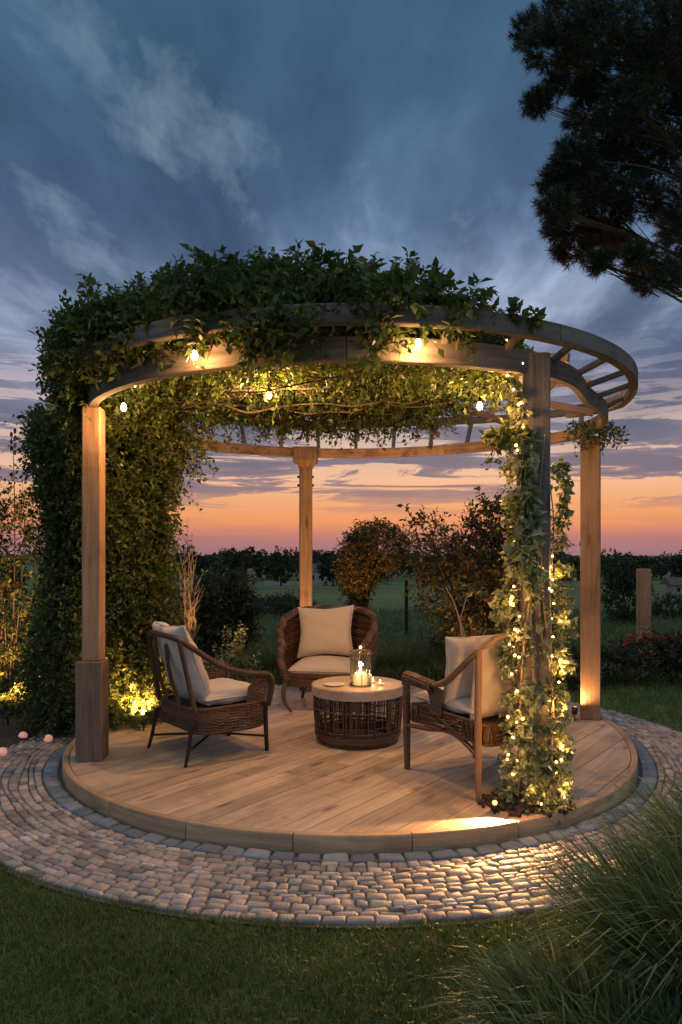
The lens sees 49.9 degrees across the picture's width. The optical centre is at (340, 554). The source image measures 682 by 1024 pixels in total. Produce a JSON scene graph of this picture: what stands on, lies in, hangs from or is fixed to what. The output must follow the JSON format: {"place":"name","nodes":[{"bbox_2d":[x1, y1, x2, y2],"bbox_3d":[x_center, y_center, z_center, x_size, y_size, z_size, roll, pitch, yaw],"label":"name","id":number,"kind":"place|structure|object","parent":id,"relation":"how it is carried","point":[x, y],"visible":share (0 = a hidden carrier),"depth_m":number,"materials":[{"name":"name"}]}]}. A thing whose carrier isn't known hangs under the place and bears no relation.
{"place":"outdoors","nodes":[
{"label":"outdoors","id":0,"kind":"place"},
{"bbox_2d":[0,691,137,747],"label":"soil ground","id":1,"kind":"structure","parent":0,"point":[9,737],"depth_m":6.24,"materials":[{"name":"brown soil"}]},
{"bbox_2d":[5,711,10,724],"bbox_3d":[-2.930,1.436,6.450,0.048,0.129,0.075,0,0,-18],"label":"garden spotlight","id":2,"kind":"object","parent":1,"relation":"on","point":[7,714],"visible":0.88,"depth_m":6.44,"materials":[{"name":"black metal"}]},
{"bbox_2d":[0,686,33,718],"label":"bed plant","id":3,"kind":"object","parent":1,"relation":"on","point":[6,708],"visible":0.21,"depth_m":6.81,"materials":[{"name":"green plant"}]},
{"bbox_2d":[0,679,38,714],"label":"bed plant","id":4,"kind":"object","parent":1,"relation":"on","point":[11,695],"visible":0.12,"depth_m":6.82,"materials":[{"name":"green plant"}]},
{"bbox_2d":[18,732,27,737],"bbox_3d":[-2.645,1.511,6.100,0.072,0.078,0.072,0,0,0],"label":"ball light","id":5,"kind":"object","parent":1,"relation":"on","point":[23,735],"visible":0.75,"depth_m":6.08,"materials":[{"name":"pink glass"}]},
{"bbox_2d":[26,702,72,732],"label":"bed plant","id":6,"kind":"object","parent":1,"relation":"on","point":[64,725],"visible":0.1,"depth_m":6.36,"materials":[{"name":"green plant"}]},
{"bbox_2d":[0,684,681,927],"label":"path","id":7,"kind":"structure","parent":0,"point":[65,834],"depth_m":3.53,"materials":[{"name":"stone"}]},
{"bbox_2d":[0,747,6,755],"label":"ball light","id":8,"kind":"object","parent":7,"relation":"on","point":[3,751],"visible":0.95,"depth_m":5.58,"materials":[{"name":"pink glass"}]},
{"bbox_2d":[44,734,52,741],"bbox_3d":[-2.394,1.511,6.000,0.072,0.078,0.072,0,0,0],"label":"ball light","id":9,"kind":"object","parent":7,"relation":"on","point":[48,738],"visible":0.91,"depth_m":5.98,"materials":[{"name":"pink glass"}]},
{"bbox_2d":[0,556,681,1023],"bbox_3d":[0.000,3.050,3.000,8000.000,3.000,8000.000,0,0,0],"label":"ground","id":10,"kind":"structure","parent":0,"point":[386,596],"depth_m":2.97,"materials":[{"name":"green plant"}]},
{"bbox_2d":[0,428,24,693],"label":"twig shrub","id":11,"kind":"object","parent":10,"relation":"on","point":[14,453],"visible":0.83,"depth_m":7.30,"materials":[{"name":"brown plant"}]},
{"bbox_2d":[0,471,43,706],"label":"shrub","id":12,"kind":"object","parent":10,"relation":"on","point":[7,583],"visible":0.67,"depth_m":7.39,"materials":[{"name":"green plant"}]},
{"bbox_2d":[172,550,200,579],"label":"distant tree","id":13,"kind":"object","parent":10,"relation":"on","point":[178,560],"visible":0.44,"depth_m":130.39,"materials":[{"name":"green plant"}]},
{"bbox_2d":[177,518,203,639],"bbox_3d":[-1.844,0.567,8.879,0.405,2.032,0.331,0,0,0],"label":"bare shrub","id":14,"kind":"object","parent":10,"relation":"on","point":[188,615],"visible":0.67,"depth_m":8.87,"materials":[{"name":"brown plant"}]},
{"bbox_2d":[177,544,206,578],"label":"distant tree","id":15,"kind":"object","parent":10,"relation":"on","point":[194,557],"visible":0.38,"depth_m":132.30,"materials":[{"name":"green plant"}]},
{"bbox_2d":[185,555,209,576],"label":"distant tree","id":16,"kind":"object","parent":10,"relation":"on","point":[198,574],"visible":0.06,"depth_m":142.44,"materials":[{"name":"green plant"}]},
{"bbox_2d":[196,554,221,577],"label":"distant tree","id":17,"kind":"object","parent":10,"relation":"on","point":[209,566],"visible":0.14,"depth_m":144.91,"materials":[{"name":"green plant"}]},
{"bbox_2d":[174,559,246,659],"bbox_3d":[-1.983,0.918,10.309,1.344,1.731,1.436,0,0,0],"label":"bush","id":18,"kind":"object","parent":10,"relation":"on","point":[214,589],"visible":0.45,"depth_m":10.10,"materials":[{"name":"green plant"}]},
{"bbox_2d":[199,552,234,578],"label":"distant tree","id":19,"kind":"object","parent":10,"relation":"on","point":[210,556],"visible":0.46,"depth_m":132.90,"materials":[{"name":"green plant"}]},
{"bbox_2d":[193,562,266,656],"bbox_3d":[-1.622,0.930,10.607,1.160,1.661,1.380,0,0,0],"label":"bush","id":20,"kind":"object","parent":10,"relation":"on","point":[251,611],"visible":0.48,"depth_m":10.44,"materials":[{"name":"green plant"}]},
{"bbox_2d":[211,548,251,580],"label":"distant tree","id":21,"kind":"object","parent":10,"relation":"on","point":[235,565],"visible":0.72,"depth_m":117.87,"materials":[{"name":"green plant"}]},
{"bbox_2d":[204,620,268,685],"bbox_3d":[-1.205,1.174,7.906,0.591,0.938,0.722,0,0,36],"label":"garden plant","id":22,"kind":"object","parent":10,"relation":"on","point":[231,654],"visible":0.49,"depth_m":7.93,"materials":[{"name":"green plant"}]},
{"bbox_2d":[233,546,263,578],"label":"distant tree","id":23,"kind":"object","parent":10,"relation":"on","point":[253,559],"visible":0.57,"depth_m":130.79,"materials":[{"name":"green plant"}]},
{"bbox_2d":[247,569,253,643],"bbox_3d":[-1.422,0.935,11.500,0.100,1.430,0.100,0,0,-11],"label":"wooden post","id":24,"kind":"object","parent":10,"relation":"on","point":[249,571],"visible":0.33,"depth_m":11.45,"materials":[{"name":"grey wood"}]},
{"bbox_2d":[255,548,267,577],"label":"distant tree","id":25,"kind":"object","parent":10,"relation":"on","point":[264,552],"visible":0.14,"depth_m":139.54,"materials":[{"name":"green plant"}]},
{"bbox_2d":[254,555,288,579],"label":"distant tree","id":26,"kind":"object","parent":10,"relation":"on","point":[264,573],"visible":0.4,"depth_m":130.60,"materials":[{"name":"green plant"}]},
{"bbox_2d":[264,545,294,585],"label":"distant tree","id":27,"kind":"object","parent":10,"relation":"on","point":[279,560],"visible":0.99,"depth_m":89.86,"materials":[{"name":"green plant"}]},
{"bbox_2d":[264,582,298,584],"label":"field wall","id":28,"kind":"structure","parent":10,"relation":"on","point":[278,583],"depth_m":99.85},
{"bbox_2d":[254,590,320,615],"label":"bush","id":29,"kind":"object","parent":10,"relation":"on","point":[283,607],"visible":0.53,"depth_m":18.62,"materials":[{"name":"green plant"}]},
{"bbox_2d":[284,547,298,576],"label":"distant tree","id":30,"kind":"object","parent":10,"relation":"on","point":[292,570],"visible":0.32,"depth_m":150.17,"materials":[{"name":"green plant"}]},
{"bbox_2d":[285,550,318,580],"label":"distant tree","id":31,"kind":"object","parent":10,"relation":"on","point":[296,563],"visible":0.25,"depth_m":128.50,"materials":[{"name":"green plant"}]},
{"bbox_2d":[312,564,334,584],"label":"distant house","id":32,"kind":"structure","parent":10,"relation":"on","point":[315,579],"depth_m":103.80,"materials":[{"name":"tile"}]},
{"bbox_2d":[206,636,445,679],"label":"long grass","id":33,"kind":"structure","parent":10,"relation":"on","point":[401,653],"depth_m":9.10,"materials":[{"name":"green plant"}]},
{"bbox_2d":[314,549,337,560],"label":"distant tree","id":34,"kind":"object","parent":10,"relation":"on","point":[319,551],"visible":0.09,"depth_m":140.49,"materials":[{"name":"green plant"}]},
{"bbox_2d":[314,553,341,563],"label":"distant tree","id":35,"kind":"object","parent":10,"relation":"on","point":[319,556],"visible":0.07,"depth_m":125.66,"materials":[{"name":"green plant"}]},
{"bbox_2d":[315,550,344,586],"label":"distant tree","id":36,"kind":"object","parent":10,"relation":"on","point":[325,561],"visible":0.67,"depth_m":69.50,"materials":[{"name":"green plant"}]},
{"bbox_2d":[2,659,681,732],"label":"back lawn grass","id":37,"kind":"structure","parent":10,"relation":"on","point":[645,709],"depth_m":7.69,"materials":[{"name":"green plant"}]},
{"bbox_2d":[62,687,637,853],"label":"round deck","id":38,"kind":"structure","parent":10,"relation":"on","point":[298,787],"depth_m":4.61,"materials":[{"name":"wood"}]},
{"bbox_2d":[140,716,146,730],"bbox_3d":[-1.620,1.386,6.020,0.048,0.129,0.075,0,0,-33],"label":"garden spotlight","id":39,"kind":"object","parent":38,"relation":"on","point":[143,719],"visible":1,"depth_m":6.00,"materials":[{"name":"black metal"}]},
{"bbox_2d":[146,621,274,767],"bbox_3d":[-1.009,0.972,5.431,0.795,0.962,0.726,0,0,-38],"label":"armchair","id":40,"kind":"object","parent":38,"relation":"on","point":[199,699],"visible":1,"depth_m":5.23,"materials":[{"name":"wicker"}]},
{"bbox_2d":[275,605,378,712],"bbox_3d":[-0.128,0.975,7.038,0.989,0.965,0.878,0,0,10],"label":"armchair","id":41,"kind":"object","parent":38,"relation":"on","point":[313,643],"visible":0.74,"depth_m":7.08,"materials":[{"name":"wicker"}]},
{"bbox_2d":[63,303,637,799],"bbox_3d":[0.105,-0.009,5.930,4.410,2.917,4.319,0,0,0],"label":"pergola","id":42,"kind":"object","parent":38,"relation":"on","point":[541,375],"visible":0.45,"depth_m":5.12,"materials":[{"name":"brown wood"}]},
{"bbox_2d":[121,394,126,410],"bbox_3d":[-1.482,-1.115,5.000,0.040,0.271,0.040,0,0,0],"label":"pendant bulb","id":43,"kind":"object","parent":42,"relation":"hanging from","point":[123,407],"visible":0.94,"depth_m":4.99,"materials":[{"name":"white glass"}]},
{"bbox_2d":[191,339,197,359],"bbox_3d":[-0.798,-1.154,3.990,0.040,0.192,0.040,0,0,0],"label":"pendant bulb","id":44,"kind":"object","parent":42,"relation":"hanging from","point":[194,353],"visible":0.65,"depth_m":3.98,"materials":[{"name":"white glass"}]},
{"bbox_2d":[266,383,271,398],"bbox_3d":[-0.530,-1.208,5.400,0.040,0.120,0.040,0,0,0],"label":"pendant bulb","id":45,"kind":"object","parent":42,"relation":"hanging from","point":[269,396],"visible":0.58,"depth_m":5.39,"materials":[{"name":"white glass"}]},
{"bbox_2d":[0,239,547,741],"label":"climbing vine","id":46,"kind":"object","parent":42,"relation":"attached to","point":[146,431],"visible":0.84,"depth_m":5.66,"materials":[{"name":"green plant"}]},
{"bbox_2d":[415,330,421,348],"bbox_3d":[0.408,-1.168,3.870,0.040,0.165,0.040,0,0,0],"label":"pendant bulb","id":47,"kind":"object","parent":42,"relation":"hanging from","point":[418,342],"visible":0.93,"depth_m":3.86,"materials":[{"name":"white glass"}]},
{"bbox_2d":[477,371,482,409],"bbox_3d":[0.946,-1.119,5.000,0.040,0.262,0.040,0,0,0],"label":"pendant bulb","id":48,"kind":"object","parent":42,"relation":"hanging from","point":[479,406],"visible":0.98,"depth_m":4.99,"materials":[{"name":"white glass"}]},
{"bbox_2d":[482,373,580,828],"bbox_3d":[1.116,0.238,4.271,0.585,2.614,0.504,0,0,0],"label":"ivy plant","id":49,"kind":"object","parent":42,"relation":"attached to","point":[523,502],"visible":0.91,"depth_m":4.17,"materials":[{"name":"green plant"}]},
{"bbox_2d":[506,362,567,804],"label":"fairy lights","id":50,"kind":"object","parent":49,"relation":"attached to","point":[518,404],"visible":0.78,"depth_m":4.16,"materials":[{"name":"glass"}]},
{"bbox_2d":[561,419,630,457],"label":"vine sprig","id":51,"kind":"object","parent":42,"relation":"attached to","point":[590,430],"visible":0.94,"depth_m":6.26,"materials":[{"name":"green plant"}]},
{"bbox_2d":[311,676,402,749],"bbox_3d":[0.130,1.226,5.740,0.724,0.445,0.724,0,0,0],"label":"coffee table","id":52,"kind":"object","parent":38,"relation":"on","point":[346,694],"visible":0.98,"depth_m":5.48,"materials":[{"name":"wicker"},{"name":"light wood"}]},
{"bbox_2d":[325,682,343,686],"bbox_3d":[-0.050,0.997,5.620,0.156,0.014,0.156,0,0,0],"label":"dish","id":53,"kind":"object","parent":52,"relation":"on","point":[334,684],"visible":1,"depth_m":5.65,"materials":[{"name":"beige ceramic"}]},
{"bbox_2d":[349,646,371,686],"bbox_3d":[0.150,0.852,5.620,0.179,0.300,0.179,0,0,0],"label":"hurricane lantern","id":54,"kind":"object","parent":52,"relation":"on","point":[360,667],"visible":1,"depth_m":5.55,"materials":[{"name":"clear glass"}]},
{"bbox_2d":[376,680,383,685],"bbox_3d":[0.300,0.982,5.640,0.066,0.044,0.065,0,0,0],"label":"tea light","id":55,"kind":"object","parent":52,"relation":"on","point":[379,682],"visible":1,"depth_m":5.62,"materials":[{"name":"clear glass"}]},
{"bbox_2d":[401,630,557,801],"bbox_3d":[0.900,0.947,4.746,0.712,1.008,0.895,0,0,-29],"label":"armchair","id":56,"kind":"object","parent":38,"relation":"on","point":[467,697],"visible":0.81,"depth_m":4.51,"materials":[{"name":"wicker"}]},
{"bbox_2d":[490,795,498,813],"bbox_3d":[0.860,1.400,4.101,0.048,0.101,0.069,0,0,13],"label":"garden spotlight","id":57,"kind":"object","parent":38,"relation":"on","point":[494,800],"visible":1,"depth_m":4.07,"materials":[{"name":"black metal"}]},
{"bbox_2d":[477,791,574,817],"bbox_3d":[1.067,1.434,4.254,0.556,0.122,0.432,0,0,0],"label":"soil mound","id":58,"kind":"object","parent":38,"relation":"on","point":[519,808],"visible":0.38,"depth_m":4.15,"materials":[{"name":"brown soil"}]},
{"bbox_2d":[572,706,577,720],"bbox_3d":[2.040,1.387,6.400,0.056,0.125,0.048,0,0,-44],"label":"garden spotlight","id":59,"kind":"object","parent":38,"relation":"on","point":[574,710],"visible":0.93,"depth_m":6.38,"materials":[{"name":"black metal"}]},
{"bbox_2d":[43,729,656,863],"bbox_3d":[0.119,1.531,5.931,4.696,0.037,4.575,0,0,0],"label":"path edging","id":60,"kind":"object","parent":10,"relation":"on","point":[58,794],"visible":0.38,"depth_m":3.94,"materials":[{"name":"grey stone"}]},
{"bbox_2d":[329,515,417,608],"bbox_3d":[0.569,0.485,11.601,1.296,2.243,1.284,0,0,42],"label":"round tree","id":61,"kind":"object","parent":10,"relation":"on","point":[364,567],"visible":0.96,"depth_m":11.41,"materials":[{"name":"green plant"}]},
{"bbox_2d":[378,548,407,580],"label":"distant tree","id":62,"kind":"object","parent":10,"relation":"on","point":[395,570],"visible":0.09,"depth_m":127.07,"materials":[{"name":"green plant"}]},
{"bbox_2d":[405,580,407,633],"bbox_3d":[1.247,1.067,14.000,0.060,1.166,0.060,0,0,-11],"label":"metal post","id":63,"kind":"object","parent":10,"relation":"on","point":[406,608],"visible":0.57,"depth_m":13.97,"materials":[{"name":"black metal"}]},
{"bbox_2d":[397,550,427,578],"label":"distant tree","id":64,"kind":"object","parent":10,"relation":"on","point":[411,568],"visible":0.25,"depth_m":139.10,"materials":[{"name":"green plant"}]},
{"bbox_2d":[412,552,428,574],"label":"distant tree","id":65,"kind":"object","parent":10,"relation":"on","point":[424,559],"visible":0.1,"depth_m":154.96,"materials":[{"name":"green plant"}]},
{"bbox_2d":[424,628,494,662],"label":"bush","id":66,"kind":"object","parent":10,"relation":"on","point":[432,642],"visible":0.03,"depth_m":9.55,"materials":[{"name":"green plant"}]},
{"bbox_2d":[446,588,486,636],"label":"bare branch","id":67,"kind":"object","parent":10,"relation":"on","point":[462,632],"visible":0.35,"depth_m":7.91,"materials":[{"name":"brown plant"}]},
{"bbox_2d":[396,485,579,671],"bbox_3d":[1.827,0.479,9.039,2.318,2.656,1.625,0,0,0],"label":"shrub","id":68,"kind":"object","parent":10,"relation":"on","point":[475,618],"visible":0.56,"depth_m":8.90,"materials":[{"name":"green plant"}]},
{"bbox_2d":[391,904,681,1023],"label":"ornamental grass","id":69,"kind":"object","parent":10,"relation":"on","point":[523,996],"depth_m":2.00,"materials":[{"name":"green plant"}]},
{"bbox_2d":[553,550,575,579],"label":"distant tree","id":70,"kind":"object","parent":10,"relation":"on","point":[570,560],"visible":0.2,"depth_m":129.21,"materials":[{"name":"green plant"}]},
{"bbox_2d":[456,806,681,1023],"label":"ornamental grass","id":71,"kind":"object","parent":10,"relation":"on","point":[638,925],"depth_m":2.11,"materials":[{"name":"green plant"}]},
{"bbox_2d":[568,556,579,579],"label":"distant tree","id":72,"kind":"object","parent":10,"relation":"on","point":[577,561],"visible":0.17,"depth_m":130.08,"materials":[{"name":"green plant"}]},
{"bbox_2d":[556,646,620,692],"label":"bush","id":73,"kind":"object","parent":10,"relation":"on","point":[575,681],"visible":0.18,"depth_m":8.34,"materials":[{"name":"green plant"}]},
{"bbox_2d":[504,0,681,302],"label":"pine tree","id":74,"kind":"object","parent":10,"relation":"on","point":[646,73],"visible":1,"depth_m":7.69,"materials":[{"name":"green plant"}]},
{"bbox_2d":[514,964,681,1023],"bbox_3d":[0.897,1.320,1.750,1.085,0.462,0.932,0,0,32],"label":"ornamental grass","id":75,"kind":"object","parent":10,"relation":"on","point":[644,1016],"depth_m":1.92,"materials":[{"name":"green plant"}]},
{"bbox_2d":[601,549,607,575],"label":"distant tree","id":76,"kind":"object","parent":10,"relation":"on","point":[603,552],"visible":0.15,"depth_m":151.71,"materials":[{"name":"green plant"}]},
{"bbox_2d":[601,553,628,576],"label":"distant tree","id":77,"kind":"object","parent":10,"relation":"on","point":[607,560],"visible":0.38,"depth_m":126.93,"materials":[{"name":"green plant"}]},
{"bbox_2d":[604,548,635,575],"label":"distant tree","id":78,"kind":"object","parent":10,"relation":"on","point":[629,555],"visible":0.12,"depth_m":133.78,"materials":[{"name":"green plant"}]},
{"bbox_2d":[576,640,674,687],"bbox_3d":[3.345,1.400,8.893,1.273,0.732,1.127,0,0,38],"label":"bush","id":79,"kind":"object","parent":10,"relation":"on","point":[627,657],"visible":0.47,"depth_m":8.67,"materials":[{"name":"green plant"}]},
{"bbox_2d":[601,554,658,624],"bbox_3d":[6.440,0.846,16.507,1.372,1.718,1.288,0,0,0],"label":"bush","id":80,"kind":"object","parent":10,"relation":"on","point":[626,577],"visible":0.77,"depth_m":16.36,"materials":[{"name":"green plant"}]},
{"bbox_2d":[626,553,647,568],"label":"distant tree","id":81,"kind":"object","parent":10,"relation":"on","point":[636,559],"visible":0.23,"depth_m":138.21,"materials":[{"name":"green plant"}]},
{"bbox_2d":[636,569,650,653],"bbox_3d":[4.210,0.922,10.200,0.150,1.455,0.150,0,0,-11],"label":"wooden post","id":82,"kind":"object","parent":10,"relation":"on","point":[643,596],"visible":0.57,"depth_m":10.13,"materials":[{"name":"brown wood"}]},
{"bbox_2d":[630,553,656,569],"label":"distant tree","id":83,"kind":"object","parent":10,"relation":"on","point":[645,558],"visible":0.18,"depth_m":142.41,"materials":[{"name":"green plant"}]},
{"bbox_2d":[608,623,681,673],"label":"bush","id":84,"kind":"object","parent":10,"relation":"on","point":[643,640],"visible":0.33,"depth_m":9.10,"materials":[{"name":"green plant"}]},
{"bbox_2d":[639,555,662,573],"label":"distant tree","id":85,"kind":"object","parent":10,"relation":"on","point":[648,560],"visible":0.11,"depth_m":145.34,"materials":[{"name":"green plant"}]},
{"bbox_2d":[643,555,672,577],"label":"distant tree","id":86,"kind":"object","parent":10,"relation":"on","point":[653,561],"visible":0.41,"depth_m":136.13,"materials":[{"name":"green plant"}]},
{"bbox_2d":[645,629,681,685],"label":"bush","id":87,"kind":"object","parent":10,"relation":"on","point":[674,660],"visible":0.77,"depth_m":8.72,"materials":[{"name":"green plant"}]},
{"bbox_2d":[649,551,681,579],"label":"distant tree","id":88,"kind":"object","parent":10,"relation":"on","point":[671,564],"visible":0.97,"depth_m":126.97,"materials":[{"name":"green plant"}]},
{"bbox_2d":[651,589,681,618],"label":"bush","id":89,"kind":"object","parent":10,"relation":"on","point":[658,610],"visible":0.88,"depth_m":17.88,"materials":[{"name":"green plant"}]},
{"bbox_2d":[660,577,681,595],"bbox_3d":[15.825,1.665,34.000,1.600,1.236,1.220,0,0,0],"label":"distant house","id":90,"kind":"structure","parent":10,"relation":"on","point":[673,585],"depth_m":33.68,"materials":[{"name":"tile"}]},
{"bbox_2d":[671,549,681,576],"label":"distant tree","id":91,"kind":"object","parent":10,"relation":"on","point":[679,573],"visible":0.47,"depth_m":127.97,"materials":[{"name":"green plant"}]},
{"bbox_2d":[0,606,681,686],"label":"meadow grass","id":92,"kind":"structure","parent":0,"point":[434,672],"depth_m":13.51,"materials":[{"name":"green plant"}]},
{"bbox_2d":[0,0,681,555],"label":"sky","id":93,"kind":"structure","parent":0,"point":[131,131],"materials":[{"name":"blue"}]},
{"bbox_2d":[536,764,681,905],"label":"ornamental grass","id":94,"kind":"object","parent":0,"point":[659,803],"depth_m":2.57,"materials":[{"name":"green plant"}]}
]}

